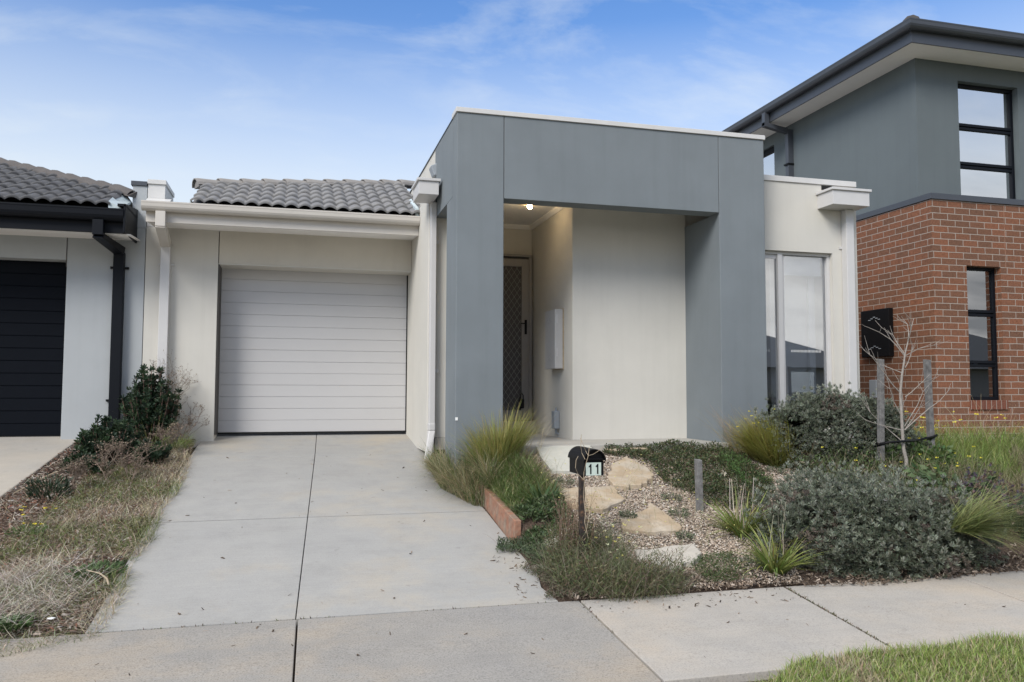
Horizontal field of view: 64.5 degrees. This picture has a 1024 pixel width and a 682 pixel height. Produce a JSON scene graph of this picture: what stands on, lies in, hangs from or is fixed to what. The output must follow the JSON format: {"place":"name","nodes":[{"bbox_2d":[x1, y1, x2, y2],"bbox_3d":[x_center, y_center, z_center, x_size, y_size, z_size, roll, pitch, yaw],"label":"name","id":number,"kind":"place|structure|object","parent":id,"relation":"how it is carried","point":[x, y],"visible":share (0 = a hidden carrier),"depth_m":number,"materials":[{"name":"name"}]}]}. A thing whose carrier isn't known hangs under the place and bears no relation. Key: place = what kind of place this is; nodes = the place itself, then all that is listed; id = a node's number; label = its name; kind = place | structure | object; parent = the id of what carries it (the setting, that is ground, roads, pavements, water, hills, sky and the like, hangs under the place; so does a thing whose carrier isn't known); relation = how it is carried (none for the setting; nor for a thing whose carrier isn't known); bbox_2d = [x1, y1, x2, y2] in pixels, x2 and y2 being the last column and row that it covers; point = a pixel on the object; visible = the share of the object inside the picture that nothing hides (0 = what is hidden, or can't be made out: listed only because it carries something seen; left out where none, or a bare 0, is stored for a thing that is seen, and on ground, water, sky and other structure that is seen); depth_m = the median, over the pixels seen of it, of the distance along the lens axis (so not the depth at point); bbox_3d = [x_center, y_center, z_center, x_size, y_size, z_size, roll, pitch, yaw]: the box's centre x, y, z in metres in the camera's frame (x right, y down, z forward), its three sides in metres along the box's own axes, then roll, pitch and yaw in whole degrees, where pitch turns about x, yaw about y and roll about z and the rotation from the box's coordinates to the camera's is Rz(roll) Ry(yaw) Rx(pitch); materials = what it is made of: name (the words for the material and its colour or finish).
{"place":"outdoors","nodes":[
{"label":"outdoors","id":0,"kind":"place"},
{"bbox_2d":[0,436,78,501],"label":"driveway","id":1,"kind":"structure","parent":0,"point":[25,456],"depth_m":8.59,"materials":[{"name":"concrete"}]},
{"bbox_2d":[0,157,147,445],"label":"house","id":2,"kind":"structure","parent":0,"point":[72,266],"depth_m":9.59,"materials":[{"name":"paint"}]},
{"bbox_2d":[0,260,66,436],"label":"garage door","id":3,"kind":"structure","parent":2,"relation":"in","point":[32,293],"depth_m":9.60,"materials":[{"name":"metal"}]},
{"bbox_2d":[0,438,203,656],"bbox_3d":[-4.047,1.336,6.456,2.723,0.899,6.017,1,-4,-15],"label":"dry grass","id":4,"kind":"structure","parent":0,"point":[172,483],"depth_m":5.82,"materials":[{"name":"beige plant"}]},
{"bbox_2d":[85,432,557,633],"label":"driveway","id":5,"kind":"structure","parent":0,"point":[367,532],"depth_m":6.16,"materials":[{"name":"concrete"}]},
{"bbox_2d":[519,558,584,598],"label":"trailing weed","id":6,"kind":"object","parent":5,"relation":"on","point":[555,594],"visible":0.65,"depth_m":5.44,"materials":[{"name":"green plant"}]},
{"bbox_2d":[0,571,1023,681],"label":"footpath","id":7,"kind":"structure","parent":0,"point":[652,640],"depth_m":4.43,"materials":[{"name":"concrete"}]},
{"bbox_2d":[99,587,887,645],"bbox_3d":[-0.042,1.643,4.473,4.344,0.070,1.293,1,-4,-15],"label":"pavement joint","id":8,"kind":"object","parent":7,"relation":"on","point":[798,594],"visible":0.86,"depth_m":4.82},
{"bbox_2d":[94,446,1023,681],"bbox_3d":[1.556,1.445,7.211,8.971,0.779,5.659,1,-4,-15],"label":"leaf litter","id":9,"kind":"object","parent":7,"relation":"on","point":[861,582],"visible":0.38,"depth_m":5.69,"materials":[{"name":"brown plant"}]},
{"bbox_2d":[0,443,1023,681],"bbox_3d":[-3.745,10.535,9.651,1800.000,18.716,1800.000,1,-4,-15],"label":"ground","id":10,"kind":"structure","parent":0,"point":[527,523],"depth_m":6.17,"materials":[{"name":"soil"}]},
{"bbox_2d":[0,439,195,635],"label":"bark mulch","id":11,"kind":"object","parent":10,"relation":"on","point":[45,619],"visible":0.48,"depth_m":6.34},
{"bbox_2d":[0,610,41,632],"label":"weed","id":12,"kind":"object","parent":11,"relation":"on","point":[7,625],"visible":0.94,"depth_m":4.50,"materials":[{"name":"green plant"}]},
{"bbox_2d":[5,506,57,536],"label":"flowering weed","id":13,"kind":"object","parent":11,"relation":"on","point":[29,525],"visible":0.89,"depth_m":6.13,"materials":[{"name":"green plant"}]},
{"bbox_2d":[13,463,77,493],"bbox_3d":[-4.241,1.247,7.439,0.010,0.220,0.724,-1,-4,19],"label":"dry stick","id":14,"kind":"object","parent":11,"relation":"on","point":[39,479],"visible":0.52,"depth_m":7.37,"materials":[{"name":"brown wood"}]},
{"bbox_2d":[24,472,74,500],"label":"weed","id":15,"kind":"object","parent":11,"relation":"on","point":[36,490],"visible":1,"depth_m":7.05,"materials":[{"name":"green plant"}]},
{"bbox_2d":[53,455,92,489],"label":"dry weed","id":16,"kind":"object","parent":11,"relation":"on","point":[73,471],"visible":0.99,"depth_m":7.31,"materials":[{"name":"brown plant"}]},
{"bbox_2d":[59,449,111,475],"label":"dark shrub","id":17,"kind":"object","parent":11,"relation":"on","point":[95,468],"visible":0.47,"depth_m":7.86,"materials":[{"name":"green plant"}]},
{"bbox_2d":[63,558,128,579],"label":"weed","id":18,"kind":"object","parent":11,"relation":"on","point":[113,565],"visible":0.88,"depth_m":5.36,"materials":[{"name":"green plant"}]},
{"bbox_2d":[86,570,108,584],"bbox_3d":[-2.629,1.504,5.179,0.341,0.048,0.046,-3,-5,41],"label":"dry stick","id":19,"kind":"object","parent":11,"relation":"on","point":[105,577],"visible":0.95,"depth_m":5.18,"materials":[{"name":"beige wood"}]},
{"bbox_2d":[72,414,143,462],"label":"dark shrub","id":20,"kind":"object","parent":11,"relation":"on","point":[97,433],"visible":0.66,"depth_m":8.31,"materials":[{"name":"green plant"}]},
{"bbox_2d":[84,432,143,478],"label":"dry weed","id":21,"kind":"object","parent":11,"relation":"on","point":[103,460],"visible":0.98,"depth_m":7.78,"materials":[{"name":"brown plant"}]},
{"bbox_2d":[113,433,166,479],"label":"dry weed","id":22,"kind":"object","parent":11,"relation":"on","point":[125,463],"visible":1,"depth_m":7.76,"materials":[{"name":"brown plant"}]},
{"bbox_2d":[123,437,171,465],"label":"dark shrub","id":23,"kind":"object","parent":11,"relation":"on","point":[157,455],"visible":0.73,"depth_m":8.33,"materials":[{"name":"green plant"}]},
{"bbox_2d":[117,364,183,445],"bbox_3d":[-4.186,0.739,9.384,0.729,0.962,0.590,1,-4,-15],"label":"dark shrub","id":24,"kind":"object","parent":11,"relation":"on","point":[143,406],"visible":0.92,"depth_m":9.27,"materials":[{"name":"green plant"}]},
{"bbox_2d":[134,415,181,446],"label":"grass tuft","id":25,"kind":"object","parent":11,"relation":"on","point":[155,433],"visible":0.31,"depth_m":9.10,"materials":[{"name":"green plant"}]},
{"bbox_2d":[145,421,188,449],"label":"dry weed","id":26,"kind":"object","parent":11,"relation":"on","point":[160,433],"visible":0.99,"depth_m":8.81,"materials":[{"name":"brown plant"}]},
{"bbox_2d":[143,350,196,416],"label":"dry weed","id":27,"kind":"object","parent":11,"relation":"on","point":[171,379],"visible":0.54,"depth_m":9.55,"materials":[{"name":"brown plant"}]},
{"bbox_2d":[152,429,204,450],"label":"grass tuft","id":28,"kind":"object","parent":11,"relation":"on","point":[180,441],"visible":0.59,"depth_m":9.19,"materials":[{"name":"green plant"}]},
{"bbox_2d":[170,406,208,442],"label":"dry weed","id":29,"kind":"object","parent":11,"relation":"on","point":[189,422],"visible":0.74,"depth_m":9.48,"materials":[{"name":"beige plant"}]},
{"bbox_2d":[154,370,197,438],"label":"dry weed","id":30,"kind":"object","parent":10,"relation":"on","point":[173,384],"visible":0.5,"depth_m":9.67,"materials":[{"name":"brown plant"}]},
{"bbox_2d":[408,428,568,516],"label":"long grass","id":31,"kind":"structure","parent":10,"relation":"on","point":[506,482],"depth_m":7.39,"materials":[{"name":"green plant"}]},
{"bbox_2d":[448,400,549,467],"bbox_3d":[-0.114,0.929,7.841,1.199,0.769,1.137,1,-4,-15],"label":"grass tuft","id":32,"kind":"object","parent":10,"relation":"on","point":[513,436],"visible":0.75,"depth_m":7.63,"materials":[{"name":"green plant"}]},
{"bbox_2d":[484,488,520,542],"bbox_3d":[-0.094,1.509,6.832,0.055,0.420,1.141,1,-4,-14],"label":"timber sleeper","id":33,"kind":"object","parent":10,"relation":"on","point":[507,520],"visible":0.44,"depth_m":6.68,"materials":[{"name":"orange wood"}]},
{"bbox_2d":[141,106,871,476],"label":"house","id":34,"kind":"structure","parent":10,"relation":"on","point":[597,284],"depth_m":9.49,"materials":[{"name":"paint"}]},
{"bbox_2d":[218,263,410,433],"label":"garage door","id":35,"kind":"structure","parent":34,"relation":"in","point":[303,349],"depth_m":10.58,"materials":[{"name":"metal"}]},
{"bbox_2d":[503,254,531,420],"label":"front door","id":36,"kind":"structure","parent":34,"relation":"in","point":[517,269],"depth_m":10.67,"materials":[{"name":"metal"}]},
{"bbox_2d":[519,393,523,407],"bbox_3d":[0.128,0.778,10.598,0.060,0.201,0.029,1,-4,-15],"label":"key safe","id":37,"kind":"object","parent":34,"relation":"hanging from","point":[521,405],"visible":0.98,"depth_m":10.59,"materials":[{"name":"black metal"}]},
{"bbox_2d":[765,251,831,419],"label":"window","id":38,"kind":"structure","parent":34,"relation":"in","point":[793,351],"depth_m":9.69,"materials":[{"name":"clear glass"}]},
{"bbox_2d":[487,529,560,563],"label":"mat weed","id":39,"kind":"object","parent":10,"relation":"on","point":[511,545],"visible":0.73,"depth_m":6.09,"materials":[{"name":"green plant"}]},
{"bbox_2d":[522,415,556,455],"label":"wild oats","id":40,"kind":"object","parent":10,"relation":"on","point":[537,436],"visible":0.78,"depth_m":7.96,"materials":[{"name":"beige plant"}]},
{"bbox_2d":[510,491,574,546],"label":"leafy weed","id":41,"kind":"object","parent":10,"relation":"on","point":[533,508],"visible":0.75,"depth_m":6.39,"materials":[{"name":"green plant"}]},
{"bbox_2d":[514,477,570,506],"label":"dock weed","id":42,"kind":"object","parent":10,"relation":"on","point":[535,493],"visible":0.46,"depth_m":6.79,"materials":[{"name":"green plant"}]},
{"bbox_2d":[543,528,573,548],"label":"weed","id":43,"kind":"object","parent":10,"relation":"on","point":[556,539],"visible":0.15,"depth_m":6.11,"materials":[{"name":"green plant"}]},
{"bbox_2d":[544,481,596,557],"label":"dead weed","id":44,"kind":"object","parent":10,"relation":"on","point":[569,512],"visible":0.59,"depth_m":5.89,"materials":[{"name":"brown plant"}]},
{"bbox_2d":[568,446,605,559],"bbox_3d":[0.539,1.333,5.855,0.168,1.122,0.346,1,-4,-15],"label":"mailbox","id":45,"kind":"object","parent":10,"relation":"on","point":[594,463],"visible":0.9,"depth_m":5.77,"materials":[{"name":"black metal"}]},
{"bbox_2d":[575,434,603,535],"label":"dry vine","id":46,"kind":"object","parent":45,"relation":"attached to","point":[583,478],"visible":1,"depth_m":5.68,"materials":[{"name":"beige plant"}]},
{"bbox_2d":[584,462,603,475],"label":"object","id":47,"kind":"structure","parent":45,"relation":"in","point":[602,464],"depth_m":5.74,"materials":[{"name":"white metal"}]},
{"bbox_2d":[505,506,715,602],"bbox_3d":[0.591,1.444,5.611,1.284,0.576,1.515,3,-5,-40],"label":"weed clump","id":48,"kind":"object","parent":10,"relation":"on","point":[572,557],"visible":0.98,"depth_m":5.47,"materials":[{"name":"green plant"}]},
{"bbox_2d":[607,447,646,453],"bbox_3d":[1.212,1.116,8.227,0.504,0.060,0.194,1,-4,-15],"label":"stepping stone","id":49,"kind":"object","parent":10,"relation":"on","point":[630,448],"visible":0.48,"depth_m":8.24,"materials":[{"name":"stone"}]},
{"bbox_2d":[608,456,653,490],"bbox_3d":[1.115,1.234,7.546,0.407,0.263,0.843,-1,-4,14],"label":"stepping stone","id":50,"kind":"object","parent":10,"relation":"on","point":[637,477],"visible":0.94,"depth_m":7.42,"materials":[{"name":"stone"}]},
{"bbox_2d":[526,449,812,587],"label":"gravel","id":51,"kind":"structure","parent":10,"relation":"on","point":[697,519],"depth_m":6.62,"materials":[{"name":"beige gravel"}]},
{"bbox_2d":[551,475,574,484],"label":"gravel weed","id":52,"kind":"object","parent":51,"relation":"on","point":[567,483],"visible":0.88,"depth_m":7.17,"materials":[{"name":"green plant"}]},
{"bbox_2d":[536,445,591,476],"bbox_3d":[0.588,1.153,7.794,0.632,0.254,0.729,1,-4,-15],"label":"stepping stone","id":53,"kind":"object","parent":51,"relation":"on","point":[554,453],"visible":0.38,"depth_m":7.78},
{"bbox_2d":[558,486,624,512],"bbox_3d":[0.691,1.338,6.848,0.546,0.168,0.475,1,-4,-15],"label":"stepping stone","id":54,"kind":"object","parent":51,"relation":"on","point":[616,498],"visible":0.7,"depth_m":6.84,"materials":[{"name":"stone"}]},
{"bbox_2d":[619,509,637,518],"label":"gravel weed","id":55,"kind":"object","parent":51,"relation":"on","point":[631,515],"visible":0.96,"depth_m":6.53,"materials":[{"name":"green plant"}]},
{"bbox_2d":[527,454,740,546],"bbox_3d":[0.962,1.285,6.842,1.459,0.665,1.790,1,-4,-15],"label":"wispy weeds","id":56,"kind":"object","parent":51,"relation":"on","point":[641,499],"visible":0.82,"depth_m":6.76,"materials":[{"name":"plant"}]},
{"bbox_2d":[620,503,681,535],"bbox_3d":[1.052,1.446,6.544,0.503,0.204,0.543,1,-4,-15],"label":"stepping stone","id":57,"kind":"object","parent":51,"relation":"on","point":[658,523],"visible":0.91,"depth_m":6.41,"materials":[{"name":"stone"}]},
{"bbox_2d":[634,543,701,573],"bbox_3d":[1.145,1.570,5.847,0.569,0.136,0.353,1,-4,-15],"label":"stepping stone","id":58,"kind":"object","parent":51,"relation":"on","point":[692,551],"visible":0.53,"depth_m":5.88,"materials":[{"name":"beige stone"}]},
{"bbox_2d":[660,492,681,501],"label":"gravel weed","id":59,"kind":"object","parent":51,"relation":"on","point":[676,497],"visible":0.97,"depth_m":6.97,"materials":[{"name":"green plant"}]},
{"bbox_2d":[668,506,690,518],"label":"gravel weed","id":60,"kind":"object","parent":51,"relation":"on","point":[678,512],"visible":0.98,"depth_m":6.65,"materials":[{"name":"green plant"}]},
{"bbox_2d":[674,529,694,540],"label":"gravel weed","id":61,"kind":"object","parent":51,"relation":"on","point":[688,533],"visible":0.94,"depth_m":6.21,"materials":[{"name":"green plant"}]},
{"bbox_2d":[602,438,774,511],"bbox_3d":[1.769,1.242,7.606,1.480,0.602,1.752,1,-4,-15],"label":"creeping plant","id":62,"kind":"object","parent":51,"relation":"on","point":[701,454],"visible":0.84,"depth_m":7.74,"materials":[{"name":"green plant"}]},
{"bbox_2d":[692,483,781,539],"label":"strappy plant","id":63,"kind":"object","parent":51,"relation":"on","point":[737,522],"visible":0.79,"depth_m":6.34,"materials":[{"name":"green plant"}]},
{"bbox_2d":[721,470,753,517],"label":"dry stalks","id":64,"kind":"object","parent":51,"relation":"on","point":[738,493],"visible":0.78,"depth_m":6.54,"materials":[{"name":"beige plant"}]},
{"bbox_2d":[718,448,773,483],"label":"feathery plant","id":65,"kind":"object","parent":51,"relation":"on","point":[737,469],"visible":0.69,"depth_m":7.74,"materials":[{"name":"green plant"}]},
{"bbox_2d":[739,555,764,570],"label":"gravel weed","id":66,"kind":"object","parent":51,"relation":"on","point":[747,565],"visible":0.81,"depth_m":5.83,"materials":[{"name":"green plant"}]},
{"bbox_2d":[765,466,786,475],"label":"gravel weed","id":67,"kind":"object","parent":51,"relation":"on","point":[779,469],"visible":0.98,"depth_m":7.84,"materials":[{"name":"green plant"}]},
{"bbox_2d":[754,503,819,553],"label":"strappy plant","id":68,"kind":"object","parent":51,"relation":"on","point":[782,533],"visible":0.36,"depth_m":6.12,"materials":[{"name":"green plant"}]},
{"bbox_2d":[694,459,703,512],"bbox_3d":[1.581,1.340,6.844,0.065,0.686,0.050,1,-4,-15],"label":"wooden stake","id":69,"kind":"object","parent":10,"relation":"on","point":[698,481],"visible":0.56,"depth_m":6.83,"materials":[{"name":"grey wood"}]},
{"bbox_2d":[686,549,758,582],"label":"mat weed","id":70,"kind":"object","parent":10,"relation":"on","point":[719,565],"visible":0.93,"depth_m":5.77,"materials":[{"name":"green plant"}]},
{"bbox_2d":[695,404,809,468],"bbox_3d":[2.446,0.949,8.245,1.146,0.678,1.375,1,-4,-15],"label":"grass tuft","id":71,"kind":"object","parent":10,"relation":"on","point":[760,447],"visible":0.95,"depth_m":8.09,"materials":[{"name":"green plant"}]},
{"bbox_2d":[726,515,827,575],"bbox_3d":[1.923,1.467,5.818,0.769,0.430,0.730,1,-4,-15],"label":"strappy plant","id":72,"kind":"object","parent":10,"relation":"on","point":[782,565],"visible":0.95,"depth_m":5.79,"materials":[{"name":"green plant"}]},
{"bbox_2d":[749,381,929,473],"bbox_3d":[3.427,0.905,8.450,1.962,0.996,1.137,1,-4,-15],"label":"silver shrub","id":73,"kind":"object","parent":10,"relation":"on","point":[837,413],"visible":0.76,"depth_m":8.15,"materials":[{"name":"green plant"}]},
{"bbox_2d":[733,456,1009,582],"bbox_3d":[2.787,1.365,6.459,2.112,0.870,1.513,1,-4,-15],"label":"silver shrub","id":74,"kind":"object","parent":10,"relation":"on","point":[918,508],"visible":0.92,"depth_m":6.00,"materials":[{"name":"green plant"}]},
{"bbox_2d":[877,359,884,467],"bbox_3d":[3.627,0.892,7.978,0.085,1.436,0.050,1,-4,-15],"label":"wooden stake","id":75,"kind":"object","parent":10,"relation":"on","point":[880,410],"visible":0.56,"depth_m":7.97,"materials":[{"name":"grey wood"}]},
{"bbox_2d":[874,434,937,447],"bbox_3d":[4.002,1.000,8.120,1.004,0.111,0.241,2,-4,-32],"label":"tree tie","id":76,"kind":"object","parent":75,"relation":"attached to","point":[901,441],"visible":1,"depth_m":7.93,"materials":[{"name":"black rubber"}]},
{"bbox_2d":[859,437,902,472],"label":"leafy weed","id":77,"kind":"object","parent":10,"relation":"on","point":[894,450],"visible":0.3,"depth_m":8.04,"materials":[{"name":"green plant"}]},
{"bbox_2d":[781,434,1011,503],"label":"undergrowth","id":78,"kind":"object","parent":10,"relation":"on","point":[869,466],"visible":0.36,"depth_m":7.86,"materials":[{"name":"green plant"}]},
{"bbox_2d":[858,313,950,476],"bbox_3d":[3.881,0.591,8.010,1.028,1.784,0.615,0,-4,6],"label":"sapling","id":79,"kind":"object","parent":10,"relation":"on","point":[902,425],"visible":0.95,"depth_m":7.92,"materials":[{"name":"beige plant"}]},
{"bbox_2d":[923,359,934,448],"bbox_3d":[4.339,0.882,8.418,0.088,1.384,0.055,1,-4,-15],"label":"wooden stake","id":80,"kind":"object","parent":10,"relation":"on","point":[927,371],"visible":0.56,"depth_m":8.41,"materials":[{"name":"grey wood"}]},
{"bbox_2d":[909,440,956,467],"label":"leafy weed","id":81,"kind":"object","parent":10,"relation":"on","point":[918,449],"visible":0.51,"depth_m":8.13,"materials":[{"name":"green plant"}]},
{"bbox_2d":[902,462,1001,509],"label":"leafy weed","id":82,"kind":"object","parent":10,"relation":"on","point":[934,477],"visible":0.3,"depth_m":7.36,"materials":[{"name":"green plant"}]},
{"bbox_2d":[905,397,1023,447],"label":"flowering weed","id":83,"kind":"object","parent":10,"relation":"on","point":[967,424],"visible":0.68,"depth_m":9.19,"materials":[{"name":"green plant"}]},
{"bbox_2d":[941,476,1023,556],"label":"grass tuft","id":84,"kind":"object","parent":10,"relation":"on","point":[974,520],"visible":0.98,"depth_m":5.95,"materials":[{"name":"green plant"}]},
{"bbox_2d":[943,462,1023,541],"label":"statice plant","id":85,"kind":"object","parent":10,"relation":"on","point":[1021,511],"visible":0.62,"depth_m":7.08,"materials":[{"name":"green plant"}]},
{"bbox_2d":[0,0,1023,202],"label":"sky","id":86,"kind":"structure","parent":0,"point":[177,92],"materials":[{"name":"blue"}]},
{"bbox_2d":[722,15,1023,435],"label":"house","id":87,"kind":"structure","parent":0,"point":[915,123],"depth_m":11.27,"materials":[{"name":"red brick"}]},
{"bbox_2d":[763,147,774,174],"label":"window","id":88,"kind":"structure","parent":87,"relation":"in","point":[768,155],"depth_m":14.78,"materials":[{"name":"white glass"}]},
{"bbox_2d":[967,267,998,399],"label":"window","id":89,"kind":"structure","parent":87,"relation":"in","point":[983,360],"depth_m":11.08,"materials":[{"name":"clear glass"}]},
{"bbox_2d":[958,84,1015,198],"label":"window","id":90,"kind":"structure","parent":87,"relation":"in","point":[986,140],"depth_m":11.58,"materials":[{"name":"clear glass"}]},
{"bbox_2d":[749,626,1023,681],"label":"lawn","id":91,"kind":"structure","parent":0,"point":[975,653],"depth_m":4.04,"materials":[{"name":"green plant"}]},
{"bbox_2d":[871,416,1023,501],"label":"long grass","id":92,"kind":"structure","parent":0,"point":[1008,456],"depth_m":8.64,"materials":[{"name":"green plant"}]}
]}

